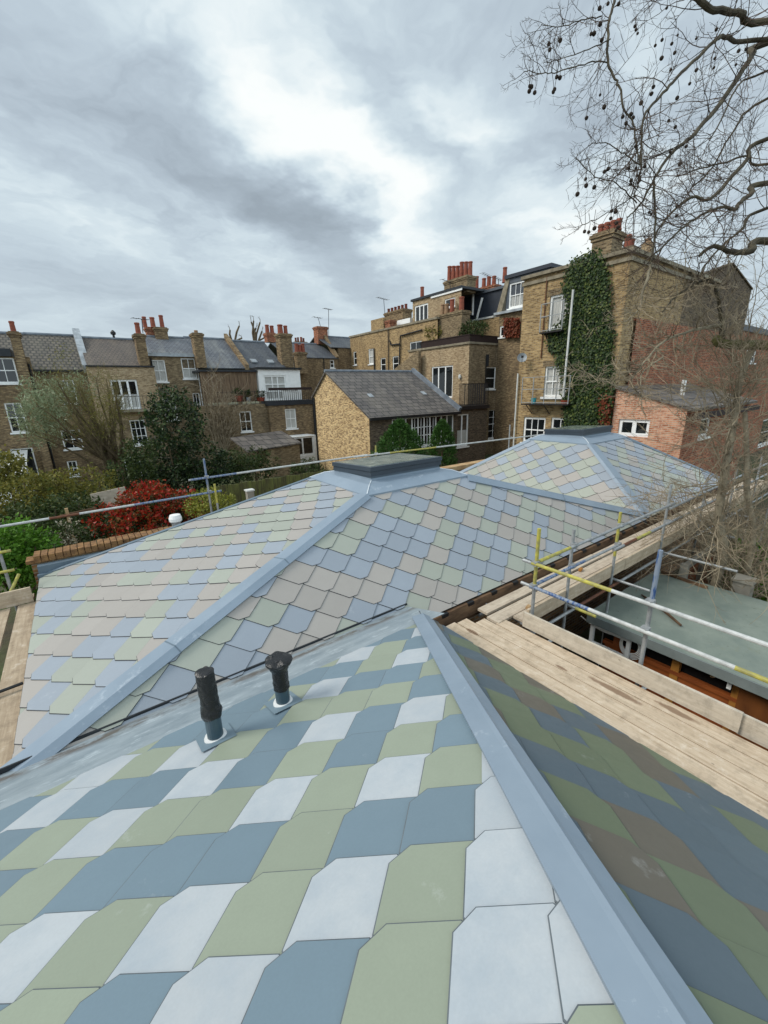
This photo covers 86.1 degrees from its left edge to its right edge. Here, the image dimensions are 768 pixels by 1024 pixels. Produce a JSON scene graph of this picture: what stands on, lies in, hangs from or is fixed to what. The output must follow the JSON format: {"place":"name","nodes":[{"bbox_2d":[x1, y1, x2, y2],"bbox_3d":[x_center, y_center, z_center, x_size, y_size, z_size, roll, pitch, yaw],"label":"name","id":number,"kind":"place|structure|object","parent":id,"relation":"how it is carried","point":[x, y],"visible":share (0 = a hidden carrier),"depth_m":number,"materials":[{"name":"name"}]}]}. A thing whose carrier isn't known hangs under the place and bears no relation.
{"place":"outdoors","nodes":[
{"label":"outdoors","id":0,"kind":"place"},
{"bbox_2d":[0,321,60,487],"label":"terrace house","id":1,"kind":"structure","parent":0,"point":[14,361],"depth_m":25.81,"materials":[{"name":"brick"}]},
{"bbox_2d":[0,358,21,384],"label":"window","id":2,"kind":"structure","parent":1,"relation":"in","point":[8,372],"depth_m":25.35,"materials":[{"name":"white paint"}]},
{"bbox_2d":[4,403,25,434],"bbox_3d":[-23.218,-5.906,25.987,0.979,1.908,0.220,-13,20,-35],"label":"window","id":3,"kind":"structure","parent":1,"relation":"in","point":[14,429],"depth_m":25.97,"materials":[{"name":"white paint"}]},
{"bbox_2d":[10,447,39,475],"bbox_3d":[-23.282,-3.159,26.690,1.263,1.957,0.220,-13,20,-35],"label":"window","id":4,"kind":"structure","parent":1,"relation":"in","point":[31,463],"depth_m":26.88,"materials":[{"name":"white paint"}]},
{"bbox_2d":[23,328,104,480],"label":"terrace house","id":5,"kind":"structure","parent":0,"point":[37,345],"depth_m":28.49,"materials":[{"name":"brick"}]},
{"bbox_2d":[60,380,76,404],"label":"window","id":6,"kind":"structure","parent":5,"relation":"in","point":[60,380],"depth_m":27.84,"materials":[{"name":"white paint"}]},
{"bbox_2d":[60,429,83,450],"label":"window","id":7,"kind":"structure","parent":5,"relation":"in","point":[72,447],"depth_m":28.54,"materials":[{"name":"white paint"}]},
{"bbox_2d":[67,461,79,477],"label":"window","id":8,"kind":"structure","parent":5,"relation":"in","point":[69,463],"depth_m":28.92,"materials":[{"name":"white paint"}]},
{"bbox_2d":[217,324,316,462],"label":"terrace house","id":9,"kind":"structure","parent":0,"point":[290,412],"depth_m":34.67,"materials":[{"name":"brick"}]},
{"bbox_2d":[255,389,265,400],"bbox_3d":[-9.948,-9.468,33.242,0.938,0.991,0.889,-8,17,-20],"label":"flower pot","id":10,"kind":"object","parent":9,"relation":"on","point":[261,397],"visible":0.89,"depth_m":33.13,"materials":[{"name":"red ceramic"}]},
{"bbox_2d":[263,376,285,399],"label":"window","id":11,"kind":"structure","parent":9,"relation":"in","point":[269,381],"depth_m":34.20,"materials":[{"name":"white paint"}]},
{"bbox_2d":[285,409,298,429],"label":"window","id":12,"kind":"structure","parent":9,"relation":"in","point":[290,414],"depth_m":34.51,"materials":[{"name":"white paint"}]},
{"bbox_2d":[295,436,313,455],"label":"window","id":13,"kind":"structure","parent":9,"relation":"in","point":[307,446],"depth_m":34.00,"materials":[{"name":"white paint"}]},
{"bbox_2d":[268,326,338,399],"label":"terrace house","id":14,"kind":"structure","parent":0,"point":[314,360],"depth_m":44.67,"materials":[{"name":"brick"}]},
{"bbox_2d":[330,360,335,368],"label":"window","id":15,"kind":"structure","parent":14,"relation":"in","point":[331,361],"depth_m":45.47,"materials":[{"name":"white paint"}]},
{"bbox_2d":[310,335,350,369],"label":"terrace house","id":16,"kind":"structure","parent":0,"point":[338,347],"depth_m":47.39,"materials":[{"name":"brick"}]},
{"bbox_2d":[0,400,767,680],"bbox_3d":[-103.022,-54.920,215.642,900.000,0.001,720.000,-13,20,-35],"label":"ground","id":17,"kind":"structure","parent":0,"point":[12,616],"depth_m":16.54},
{"bbox_2d":[0,450,33,504],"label":"conservatory","id":18,"kind":"object","parent":17,"relation":"on","point":[25,452],"visible":0.09,"depth_m":25.34,"materials":[{"name":"white paint"}]},
{"bbox_2d":[0,444,35,541],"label":"garden tree","id":19,"kind":"object","parent":17,"relation":"on","point":[14,466],"visible":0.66,"depth_m":13.95,"materials":[{"name":"green plant"}]},
{"bbox_2d":[0,512,63,609],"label":"bright bush","id":20,"kind":"object","parent":17,"relation":"on","point":[18,554],"visible":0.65,"depth_m":8.76,"materials":[{"name":"green plant"}]},
{"bbox_2d":[0,467,86,530],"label":"hedge shrub","id":21,"kind":"object","parent":17,"relation":"on","point":[24,491],"visible":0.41,"depth_m":12.83,"materials":[{"name":"green plant"}]},
{"bbox_2d":[0,487,110,547],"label":"hedge shrub","id":22,"kind":"object","parent":17,"relation":"on","point":[42,512],"visible":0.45,"depth_m":11.22,"materials":[{"name":"green plant"}]},
{"bbox_2d":[38,516,98,550],"bbox_3d":[-7.609,1.529,10.200,1.131,2.927,1.036,-3,16,-5],"label":"flowering shrub","id":23,"kind":"object","parent":17,"relation":"on","point":[72,528],"visible":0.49,"depth_m":9.89,"materials":[{"name":"green plant"}]},
{"bbox_2d":[6,462,131,543],"bbox_3d":[-10.820,0.124,14.255,3.835,3.505,2.377,-13,20,-35],"label":"hedge shrub","id":24,"kind":"object","parent":17,"relation":"on","point":[94,486],"visible":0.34,"depth_m":14.11,"materials":[{"name":"green plant"}]},
{"bbox_2d":[0,341,140,509],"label":"pollarded tree","id":25,"kind":"object","parent":17,"relation":"on","point":[102,449],"visible":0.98,"depth_m":17.25,"materials":[{"name":"green plant"}]},
{"bbox_2d":[60,507,95,543],"bbox_3d":[-7.913,1.264,11.065,0.783,2.931,0.095,-13,20,-35],"label":"garden post","id":26,"kind":"object","parent":17,"relation":"on","point":[67,511],"visible":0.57,"depth_m":10.69,"materials":[{"name":"wood"}]},
{"bbox_2d":[53,494,116,545],"bbox_3d":[-8.943,0.887,12.606,2.250,2.862,2.074,12,21,38],"label":"hedge shrub","id":27,"kind":"object","parent":17,"relation":"on","point":[98,536],"visible":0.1,"depth_m":12.21,"materials":[{"name":"green plant"}]},
{"bbox_2d":[90,486,128,505],"bbox_3d":[-9.038,-0.452,13.582,1.038,0.648,0.040,-13,20,-35],"label":"timber board","id":28,"kind":"object","parent":27,"relation":"on","point":[108,496],"visible":0.5,"depth_m":13.54,"materials":[{"name":"wood"}]},
{"bbox_2d":[81,322,169,475],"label":"terrace house","id":29,"kind":"structure","parent":17,"relation":"on","point":[129,357],"depth_m":29.04,"materials":[{"name":"brick"}]},
{"bbox_2d":[111,380,141,409],"bbox_3d":[-18.019,-8.190,28.703,1.601,1.977,0.083,-13,20,-35],"label":"window","id":30,"kind":"structure","parent":29,"relation":"in","point":[137,397],"depth_m":28.91,"materials":[{"name":"white paint"}]},
{"bbox_2d":[129,420,147,446],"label":"window","id":31,"kind":"structure","parent":29,"relation":"in","point":[140,429],"depth_m":29.60,"materials":[{"name":"white paint"}]},
{"bbox_2d":[99,437,159,532],"bbox_3d":[-9.790,-0.821,16.140,2.167,4.181,2.107,-13,20,-35],"label":"round shrub","id":32,"kind":"object","parent":17,"relation":"on","point":[130,470],"visible":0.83,"depth_m":15.72,"materials":[{"name":"green plant"}]},
{"bbox_2d":[81,478,213,539],"bbox_3d":[-6.589,0.628,12.104,3.558,3.528,2.519,-13,20,-35],"label":"red shrub","id":33,"kind":"object","parent":17,"relation":"on","point":[134,519],"visible":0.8,"depth_m":11.41,"materials":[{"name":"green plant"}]},
{"bbox_2d":[132,315,207,466],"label":"terrace house","id":34,"kind":"structure","parent":17,"relation":"on","point":[174,360],"depth_m":31.78,"materials":[{"name":"brick"}]},
{"bbox_2d":[152,360,169,382],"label":"window","id":35,"kind":"structure","parent":34,"relation":"in","point":[160,369],"depth_m":30.84,"materials":[{"name":"white paint"}]},
{"bbox_2d":[180,358,198,379],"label":"window","id":36,"kind":"structure","parent":34,"relation":"in","point":[187,372],"depth_m":31.97,"materials":[{"name":"white paint"}]},
{"bbox_2d":[192,393,200,405],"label":"window","id":37,"kind":"structure","parent":34,"relation":"in","point":[195,399],"depth_m":32.67,"materials":[{"name":"white paint"}]},
{"bbox_2d":[122,381,244,503],"bbox_3d":[-9.047,-2.691,18.669,5.242,6.335,4.612,-13,20,-35],"label":"evergreen tree","id":38,"kind":"object","parent":17,"relation":"on","point":[178,474],"visible":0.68,"depth_m":18.15,"materials":[{"name":"green plant"}]},
{"bbox_2d":[181,485,236,517],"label":"variegated shrub","id":39,"kind":"object","parent":17,"relation":"on","point":[196,505],"visible":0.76,"depth_m":11.44,"materials":[{"name":"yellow plant"}]},
{"bbox_2d":[172,354,259,464],"bbox_3d":[-12.140,-7.528,31.155,4.257,8.677,6.095,6,18,24],"label":"bare tree","id":40,"kind":"object","parent":17,"relation":"on","point":[224,433],"visible":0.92,"depth_m":30.97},
{"bbox_2d":[183,334,268,470],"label":"terrace house","id":41,"kind":"structure","parent":17,"relation":"on","point":[230,356],"depth_m":32.83,"materials":[{"name":"brown brick"}]},
{"bbox_2d":[231,387,242,400],"bbox_3d":[-11.440,-9.256,32.216,1.027,1.117,0.899,-13,20,-35],"label":"flower pot","id":42,"kind":"object","parent":41,"relation":"on","point":[238,397],"visible":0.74,"depth_m":32.12,"materials":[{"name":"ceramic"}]},
{"bbox_2d":[239,411,253,432],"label":"window","id":43,"kind":"structure","parent":41,"relation":"in","point":[247,416],"depth_m":32.84,"materials":[{"name":"white paint"}]},
{"bbox_2d":[244,388,252,399],"bbox_3d":[-10.794,-9.305,32.665,0.719,0.975,0.635,-13,20,-35],"label":"flower pot","id":44,"kind":"object","parent":41,"relation":"on","point":[248,392],"visible":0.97,"depth_m":32.60,"materials":[{"name":"grey metal"}]},
{"bbox_2d":[229,321,242,403],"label":"pollard tree","id":45,"kind":"object","parent":17,"relation":"on","point":[235,338],"visible":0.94,"depth_m":47.97,"materials":[{"name":"brown plant"}]},
{"bbox_2d":[212,446,261,499],"bbox_3d":[-7.753,-2.008,21.919,2.611,3.091,1.764,-13,20,-35],"label":"garden shrub","id":46,"kind":"object","parent":17,"relation":"on","point":[239,467],"visible":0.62,"depth_m":21.57,"materials":[{"name":"green plant"}]},
{"bbox_2d":[244,488,254,499],"bbox_3d":[-3.397,0.995,10.963,0.210,3.274,0.200,-13,20,-35],"label":"chimney post","id":47,"kind":"object","parent":17,"relation":"on","point":[249,493],"visible":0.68,"depth_m":10.48,"materials":[{"name":"concrete"}]},
{"bbox_2d":[25,459,484,586],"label":"garden wall","id":48,"kind":"structure","parent":17,"relation":"on","point":[52,555],"depth_m":7.77,"materials":[{"name":"brick"}]},
{"bbox_2d":[233,444,280,485],"bbox_3d":[-7.430,-2.535,23.988,3.035,2.938,1.891,-13,20,-35],"label":"garden shrub","id":49,"kind":"object","parent":17,"relation":"on","point":[260,465],"visible":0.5,"depth_m":23.87,"materials":[{"name":"green plant"}]},
{"bbox_2d":[250,315,263,402],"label":"pollard tree","id":50,"kind":"object","parent":17,"relation":"on","point":[254,334],"visible":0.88,"depth_m":49.38,"materials":[{"name":"brown plant"}]},
{"bbox_2d":[230,431,301,477],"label":"garden outhouse","id":51,"kind":"structure","parent":17,"relation":"on","point":[284,447],"depth_m":29.20,"materials":[{"name":"brick"}]},
{"bbox_2d":[0,425,541,766],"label":"scaffold","id":52,"kind":"object","parent":17,"relation":"on","point":[12,681],"visible":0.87,"depth_m":5.95,"materials":[{"name":"paint"}]},
{"bbox_2d":[216,470,332,508],"bbox_3d":[-2.538,-0.006,14.893,6.670,2.930,0.080,-13,20,-35],"label":"timber fence","id":53,"kind":"object","parent":17,"relation":"on","point":[238,491],"visible":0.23,"depth_m":13.45,"materials":[{"name":"wood"}]},
{"bbox_2d":[289,457,325,476],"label":"garden shrub","id":54,"kind":"object","parent":17,"relation":"on","point":[311,468],"visible":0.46,"depth_m":24.69,"materials":[{"name":"green plant"}]},
{"bbox_2d":[0,425,767,1023],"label":"hipped building","id":55,"kind":"structure","parent":17,"relation":"on","point":[298,753],"depth_m":2.48,"materials":[{"name":"tile"}]},
{"bbox_2d":[169,513,181,525],"bbox_3d":[-4.285,0.402,8.539,0.250,0.740,0.246,-13,20,-35],"label":"flue pipe","id":56,"kind":"object","parent":55,"relation":"on","point":[175,519],"visible":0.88,"depth_m":8.39,"materials":[{"name":"white paint"}]},
{"bbox_2d":[311,368,461,469],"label":"outbuilding","id":57,"kind":"structure","parent":17,"relation":"on","point":[357,412],"depth_m":28.11,"materials":[{"name":"slate"},{"name":"yellow-brown stock brick"},{"name":"white paint"}]},
{"bbox_2d":[392,415,452,450],"bbox_3d":[2.745,-5.426,27.899,5.702,2.095,0.180,-13,20,-35],"label":"window","id":58,"kind":"structure","parent":57,"relation":"in","point":[430,421],"depth_m":28.00,"materials":[{"name":"white paint"}]},
{"bbox_2d":[370,417,427,456],"bbox_3d":[0.895,-3.021,22.496,3.632,4.240,3.551,-13,20,-35],"label":"conifer","id":59,"kind":"object","parent":17,"relation":"on","point":[399,429],"visible":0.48,"depth_m":21.77,"materials":[{"name":"green plant"}]},
{"bbox_2d":[349,261,485,369],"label":"brick house","id":60,"kind":"structure","parent":17,"relation":"on","point":[390,339],"depth_m":39.19,"materials":[{"name":"brick"}]},
{"bbox_2d":[353,352,356,365],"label":"window","id":61,"kind":"structure","parent":60,"relation":"in","point":[355,356],"depth_m":47.10,"materials":[{"name":"white paint"}]},
{"bbox_2d":[368,349,373,364],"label":"window","id":62,"kind":"structure","parent":60,"relation":"in","point":[371,360],"depth_m":44.72,"materials":[{"name":"white paint"}]},
{"bbox_2d":[381,358,385,369],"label":"window","id":63,"kind":"structure","parent":60,"relation":"in","point":[383,360],"depth_m":43.22,"materials":[{"name":"white paint"}]},
{"bbox_2d":[393,356,398,369],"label":"window","id":64,"kind":"structure","parent":60,"relation":"in","point":[395,359],"depth_m":41.62,"materials":[{"name":"white paint"}]},
{"bbox_2d":[410,341,421,349],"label":"window","id":65,"kind":"structure","parent":60,"relation":"in","point":[413,345],"depth_m":38.86,"materials":[{"name":"white paint"}]},
{"bbox_2d":[415,303,427,320],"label":"window","id":66,"kind":"structure","parent":60,"relation":"in","point":[421,311],"depth_m":39.22,"materials":[{"name":"white paint"}]},
{"bbox_2d":[423,326,441,340],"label":"terrace plant","id":67,"kind":"object","parent":60,"relation":"on","point":[430,328],"visible":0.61,"depth_m":36.53,"materials":[{"name":"green plant"}]},
{"bbox_2d":[445,297,455,308],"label":"window","id":68,"kind":"structure","parent":60,"relation":"in","point":[447,301],"depth_m":36.30,"materials":[{"name":"white paint"}]},
{"bbox_2d":[425,418,457,466],"bbox_3d":[3.595,-3.806,25.409,2.208,3.963,2.219,5,18,21],"label":"conifer","id":69,"kind":"object","parent":17,"relation":"on","point":[445,428],"visible":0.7,"depth_m":24.84,"materials":[{"name":"green plant"}]},
{"bbox_2d":[394,341,497,463],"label":"brick house","id":70,"kind":"structure","parent":17,"relation":"on","point":[463,375],"depth_m":33.45,"materials":[{"name":"brick"}]},
{"bbox_2d":[432,365,452,397],"bbox_3d":[5.015,-11.129,35.233,0.070,2.591,2.555,-13,20,-35],"label":"window","id":71,"kind":"structure","parent":70,"relation":"in","point":[442,376],"depth_m":35.04,"materials":[{"name":"white paint"}]},
{"bbox_2d":[421,334,497,347],"bbox_3d":[8.358,-14.967,36.618,8.448,0.566,5.685,-13,20,-35],"label":"terrace fence","id":72,"kind":"object","parent":70,"relation":"on","point":[460,339],"visible":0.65,"depth_m":33.47,"materials":[{"name":"metal"}]},
{"bbox_2d":[456,414,469,448],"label":"window","id":73,"kind":"structure","parent":70,"relation":"in","point":[462,435],"depth_m":30.31,"materials":[{"name":"white paint"}]},
{"bbox_2d":[457,316,489,335],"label":"terrace plant","id":74,"kind":"object","parent":70,"relation":"on","point":[478,325],"visible":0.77,"depth_m":33.28,"materials":[{"name":"green plant"}]},
{"bbox_2d":[486,367,495,389],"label":"window","id":75,"kind":"structure","parent":70,"relation":"in","point":[490,371],"depth_m":34.49,"materials":[{"name":"white paint"}]},
{"bbox_2d":[487,410,494,439],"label":"window","id":76,"kind":"structure","parent":70,"relation":"in","point":[491,412],"depth_m":35.78,"materials":[{"name":"white paint"}]},
{"bbox_2d":[464,267,506,335],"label":"mansard house","id":77,"kind":"structure","parent":17,"relation":"on","point":[481,306],"depth_m":36.74,"materials":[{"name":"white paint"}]},
{"bbox_2d":[446,457,767,819],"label":"scaffold","id":78,"kind":"object","parent":17,"relation":"on","point":[727,763],"visible":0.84,"depth_m":4.61,"materials":[{"name":"paint"}]},
{"bbox_2d":[513,218,752,445],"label":"ivy house","id":79,"kind":"structure","parent":17,"relation":"on","point":[544,307],"depth_m":19.21,"materials":[{"name":"brown brick"},{"name":"red brick"},{"name":"stone"}]},
{"bbox_2d":[517,353,526,361],"bbox_3d":[6.775,-7.489,19.996,0.655,0.472,0.377,-13,20,-35],"label":"satellite dish","id":80,"kind":"object","parent":79,"relation":"attached to","point":[521,357],"visible":1,"depth_m":19.98,"materials":[{"name":"grey metal"}]},
{"bbox_2d":[520,417,545,442],"bbox_3d":[7.528,-4.060,20.668,0.220,1.366,1.392,-13,20,-35],"label":"window","id":81,"kind":"structure","parent":79,"relation":"in","point":[532,425],"depth_m":20.72,"materials":[{"name":"white paint"}]},
{"bbox_2d":[540,366,565,398],"bbox_3d":[8.042,-6.066,19.286,0.233,1.474,1.331,-13,20,-35],"label":"window","id":82,"kind":"structure","parent":79,"relation":"in","point":[551,382],"depth_m":19.49,"materials":[{"name":"white paint"}]},
{"bbox_2d":[548,294,568,330],"bbox_3d":[7.931,-8.963,18.481,0.233,1.529,1.287,-13,20,-35],"label":"window","id":83,"kind":"structure","parent":79,"relation":"in","point":[557,306],"depth_m":18.68,"materials":[{"name":"white paint"}]},
{"bbox_2d":[551,417,566,427],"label":"window","id":84,"kind":"structure","parent":79,"relation":"in","point":[556,422],"depth_m":19.67,"materials":[{"name":"white paint"}]},
{"bbox_2d":[542,247,619,426],"bbox_3d":[8.504,-5.564,18.399,0.524,11.053,3.677,-13,20,-35],"label":"ivy","id":85,"kind":"object","parent":79,"relation":"attached to","point":[586,282],"visible":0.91,"depth_m":17.54,"materials":[{"name":"green plant"}]},
{"bbox_2d":[500,0,767,425],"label":"plane tree","id":86,"kind":"object","parent":17,"relation":"on","point":[751,51],"visible":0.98,"depth_m":7.15,"materials":[{"name":"brown plant"}]},
{"bbox_2d":[586,571,767,750],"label":"garden shed","id":87,"kind":"structure","parent":17,"relation":"on","point":[747,694],"depth_m":6.75,"materials":[{"name":"metal"}]},
{"bbox_2d":[589,624,631,658],"bbox_3d":[3.963,2.268,7.231,0.060,0.420,0.676,-13,20,-35],"label":"window frame","id":88,"kind":"object","parent":87,"relation":"on","point":[626,654],"visible":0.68,"depth_m":7.18,"materials":[{"name":"white paint"}]},
{"bbox_2d":[581,616,640,659],"bbox_3d":[3.982,2.239,7.271,0.063,0.443,1.097,-13,20,-35],"label":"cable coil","id":89,"kind":"object","parent":87,"relation":"hanging from","point":[622,648],"visible":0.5,"depth_m":7.05,"materials":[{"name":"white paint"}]},
{"bbox_2d":[641,594,681,625],"bbox_3d":[4.961,1.738,7.354,0.094,0.057,1.084,-1,16,1],"label":"stick","id":90,"kind":"object","parent":87,"relation":"on","point":[672,618],"visible":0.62,"depth_m":7.06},
{"bbox_2d":[661,571,707,588],"bbox_3d":[6.147,1.385,8.443,0.050,0.050,0.853,-10,18,-27],"label":"batten","id":91,"kind":"object","parent":87,"relation":"on","point":[683,579],"visible":1,"depth_m":8.42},
{"bbox_2d":[710,675,731,689],"bbox_3d":[4.794,2.354,6.158,0.085,0.253,0.689,-13,20,-35],"label":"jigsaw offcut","id":92,"kind":"object","parent":87,"relation":"attached to","point":[729,686],"visible":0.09,"depth_m":5.91,"materials":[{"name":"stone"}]},
{"bbox_2d":[596,237,767,624],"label":"young tree","id":93,"kind":"object","parent":17,"relation":"on","point":[728,450],"visible":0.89,"depth_m":8.15,"materials":[{"name":"brown plant"}]},
{"bbox_2d":[611,380,759,502],"bbox_3d":[13.796,-3.085,18.918,8.100,5.724,3.043,-13,20,-35],"label":"lean to","id":94,"kind":"object","parent":17,"relation":"on","point":[659,417],"visible":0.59,"depth_m":16.65,"materials":[{"name":"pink brick"}]},
{"bbox_2d":[618,419,649,436],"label":"window","id":95,"kind":"structure","parent":94,"relation":"in","point":[636,428],"depth_m":16.92,"materials":[{"name":"white paint"}]},
{"bbox_2d":[697,418,710,440],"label":"window","id":96,"kind":"structure","parent":94,"relation":"in","point":[704,419],"depth_m":16.94,"materials":[{"name":"white paint"}]},
{"bbox_2d":[614,421,767,624],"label":"bare thicket","id":97,"kind":"object","parent":17,"relation":"on","point":[761,570],"visible":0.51,"depth_m":8.47,"materials":[{"name":"plant"}]},
{"bbox_2d":[678,535,731,583],"bbox_3d":[7.476,1.760,9.686,2.990,1.970,0.140,-13,20,-35],"label":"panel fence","id":98,"kind":"object","parent":17,"relation":"on","point":[687,565],"visible":0.2,"depth_m":9.08,"materials":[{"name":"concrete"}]},
{"bbox_2d":[684,383,767,575],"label":"bare tree","id":99,"kind":"object","parent":17,"relation":"on","point":[747,493],"visible":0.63,"depth_m":8.18,"materials":[{"name":"brown plant"}]},
{"bbox_2d":[731,573,758,596],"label":"concrete pillar","id":100,"kind":"structure","parent":17,"relation":"on","point":[741,585],"depth_m":7.95,"materials":[{"name":"concrete"}]},
{"bbox_2d":[722,536,767,601],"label":"green bush","id":101,"kind":"object","parent":17,"relation":"on","point":[764,598],"visible":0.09,"depth_m":9.48,"materials":[{"name":"green plant"}]},
{"bbox_2d":[0,0,767,393],"label":"sky","id":102,"kind":"structure","parent":0,"point":[204,166],"materials":[{"name":"grey"}]},
{"bbox_2d":[493,263,562,453],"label":"mansard house","id":103,"kind":"structure","parent":0,"point":[510,305],"depth_m":33.40,"materials":[{"name":"brick"}]},
{"bbox_2d":[498,326,504,338],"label":"window","id":104,"kind":"structure","parent":103,"relation":"in","point":[501,327],"depth_m":33.41,"materials":[{"name":"white paint"}]},
{"bbox_2d":[502,317,520,338],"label":"creeper","id":105,"kind":"object","parent":103,"relation":"attached to","point":[511,328],"visible":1,"depth_m":32.22,"materials":[{"name":"red plant"}]},
{"bbox_2d":[507,281,523,309],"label":"window","id":106,"kind":"structure","parent":103,"relation":"in","point":[516,302],"depth_m":31.90,"materials":[{"name":"white paint"}]},
{"bbox_2d":[734,324,767,456],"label":"brick house","id":107,"kind":"structure","parent":0,"point":[752,416],"depth_m":31.17,"materials":[{"name":"brick"}]},
{"bbox_2d":[758,419,767,447],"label":"window","id":108,"kind":"structure","parent":107,"relation":"in","point":[765,421],"depth_m":34.52,"materials":[{"name":"white paint"}]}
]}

